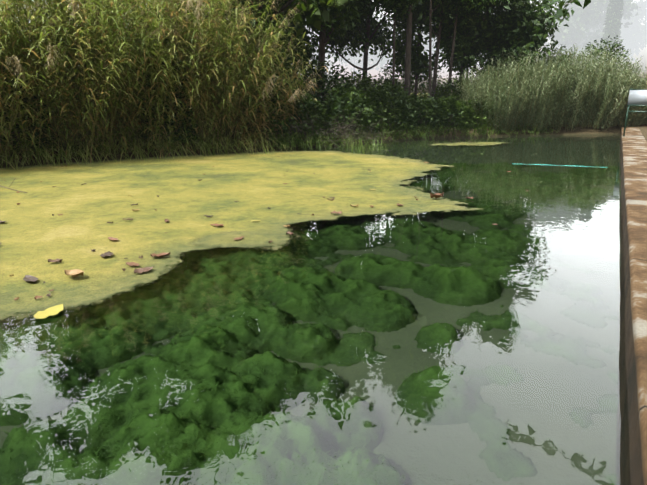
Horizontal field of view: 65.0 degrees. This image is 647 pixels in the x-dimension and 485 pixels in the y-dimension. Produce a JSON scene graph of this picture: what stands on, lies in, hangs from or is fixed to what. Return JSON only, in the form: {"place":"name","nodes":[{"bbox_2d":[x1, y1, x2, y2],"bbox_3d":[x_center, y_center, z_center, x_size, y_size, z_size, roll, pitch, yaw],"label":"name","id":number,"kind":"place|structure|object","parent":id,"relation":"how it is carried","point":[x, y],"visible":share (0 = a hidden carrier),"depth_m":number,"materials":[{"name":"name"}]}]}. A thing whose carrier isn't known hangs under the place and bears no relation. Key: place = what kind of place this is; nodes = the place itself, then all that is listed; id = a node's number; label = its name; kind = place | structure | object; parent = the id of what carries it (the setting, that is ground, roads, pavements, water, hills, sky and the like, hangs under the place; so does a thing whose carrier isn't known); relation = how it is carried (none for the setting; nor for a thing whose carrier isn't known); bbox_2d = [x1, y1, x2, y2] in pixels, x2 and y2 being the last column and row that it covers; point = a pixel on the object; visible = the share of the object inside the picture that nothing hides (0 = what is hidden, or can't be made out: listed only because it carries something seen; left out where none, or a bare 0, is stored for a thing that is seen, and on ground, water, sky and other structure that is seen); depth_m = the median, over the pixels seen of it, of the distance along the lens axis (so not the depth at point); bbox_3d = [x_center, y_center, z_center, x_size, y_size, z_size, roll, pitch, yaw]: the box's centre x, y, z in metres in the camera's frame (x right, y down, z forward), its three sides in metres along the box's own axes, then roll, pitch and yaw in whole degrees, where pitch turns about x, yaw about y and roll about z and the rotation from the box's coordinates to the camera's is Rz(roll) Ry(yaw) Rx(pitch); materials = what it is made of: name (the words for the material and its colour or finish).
{"place":"outdoors","nodes":[
{"label":"outdoors","id":0,"kind":"place"},
{"bbox_2d":[0,135,630,484],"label":"water","id":1,"kind":"structure","parent":0,"point":[467,347],"depth_m":4.10,"materials":[{"name":"green liquid"}]},
{"bbox_2d":[0,151,483,320],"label":"algae mat","id":2,"kind":"object","parent":1,"relation":"on","point":[340,183],"visible":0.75,"depth_m":9.45,"materials":[{"name":"yellow plant"}]},
{"bbox_2d":[0,179,26,192],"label":"dead stick","id":3,"kind":"object","parent":2,"relation":"on","point":[12,189],"visible":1,"depth_m":10.92,"materials":[{"name":"beige wood"}]},
{"bbox_2d":[190,230,310,247],"bbox_3d":[-1.030,-0.064,7.348,2.700,0.001,2.040,0,16,-1],"label":"algae scum","id":4,"kind":"object","parent":2,"relation":"on","point":[227,238],"visible":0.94,"depth_m":7.28,"materials":[{"name":"yellow plant"}]},
{"bbox_2d":[0,156,528,318],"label":"dead leaves","id":5,"kind":"object","parent":1,"relation":"on","point":[53,310],"visible":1,"depth_m":6.24,"materials":[{"name":"brown plant"}]},
{"bbox_2d":[512,163,590,166],"bbox_3d":[6.933,-2.270,14.985,2.578,0.036,0.124,5,17,16],"label":"pole","id":6,"kind":"object","parent":1,"relation":"on","point":[561,165],"visible":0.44,"depth_m":14.96,"materials":[{"name":"teal"}]},
{"bbox_2d":[0,0,646,167],"bbox_3d":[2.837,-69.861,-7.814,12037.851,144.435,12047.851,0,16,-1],"label":"ground","id":7,"kind":"structure","parent":0,"point":[610,130],"depth_m":24.16,"materials":[{"name":"brown soil"}]},
{"bbox_2d":[0,0,328,168],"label":"reed leaves","id":8,"kind":"object","parent":7,"relation":"on","point":[81,64],"visible":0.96,"depth_m":16.15,"materials":[{"name":"green plant"}]},
{"bbox_2d":[201,131,386,155],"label":"grass tufts","id":9,"kind":"object","parent":7,"relation":"on","point":[358,149],"visible":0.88,"depth_m":18.99,"materials":[{"name":"green plant"}]},
{"bbox_2d":[0,27,633,154],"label":"bushes","id":10,"kind":"object","parent":7,"relation":"on","point":[355,107],"visible":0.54,"depth_m":23.36,"materials":[{"name":"green plant"}]},
{"bbox_2d":[69,0,595,121],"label":"tree branches","id":11,"kind":"object","parent":7,"relation":"on","point":[466,33],"visible":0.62,"depth_m":26.86,"materials":[{"name":"green plant"}]},
{"bbox_2d":[267,120,560,150],"bbox_3d":[4.658,-4.984,23.600,16.935,1.358,3.257,-9,18,-28],"label":"bank fringe","id":12,"kind":"object","parent":7,"relation":"on","point":[300,139],"visible":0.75,"depth_m":23.10,"materials":[{"name":"green plant"}]},
{"bbox_2d":[308,72,646,92],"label":"fence wall","id":13,"kind":"structure","parent":7,"relation":"on","point":[442,83],"depth_m":40.22,"materials":[{"name":"grey"}]},
{"bbox_2d":[455,42,646,133],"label":"reeds","id":14,"kind":"object","parent":7,"relation":"on","point":[555,95],"visible":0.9,"depth_m":26.14,"materials":[{"name":"green plant"}]},
{"bbox_2d":[548,0,590,20],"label":"leaves","id":15,"kind":"object","parent":7,"relation":"on","point":[560,13],"visible":1,"depth_m":6.15,"materials":[{"name":"green plant"}]},
{"bbox_2d":[599,0,623,72],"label":"trunk","id":16,"kind":"object","parent":7,"relation":"on","point":[613,20],"visible":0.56,"depth_m":57.71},
{"bbox_2d":[620,127,646,484],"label":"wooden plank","id":17,"kind":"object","parent":7,"relation":"on","point":[633,141],"depth_m":4.65,"materials":[{"name":"brown wood"}]},
{"bbox_2d":[623,88,646,135],"bbox_3d":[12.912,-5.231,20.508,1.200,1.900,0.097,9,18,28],"label":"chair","id":18,"kind":"object","parent":17,"relation":"on","point":[637,97],"visible":0.98,"depth_m":20.47,"materials":[{"name":"silver"}]},
{"bbox_2d":[6,0,646,75],"label":"sky","id":19,"kind":"structure","parent":0,"point":[643,62],"materials":[{"name":"white"}]},
{"bbox_2d":[427,142,504,145],"bbox_3d":[6.333,-4.204,21.613,5.760,0.001,3.200,0,16,-1],"label":"algae mat","id":20,"kind":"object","parent":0,"point":[469,144],"depth_m":21.71,"materials":[{"name":"yellow plant"}]},
{"bbox_2d":[291,0,646,78],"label":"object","id":21,"kind":"object","parent":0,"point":[585,27],"visible":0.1,"depth_m":74.36,"materials":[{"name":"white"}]}
]}

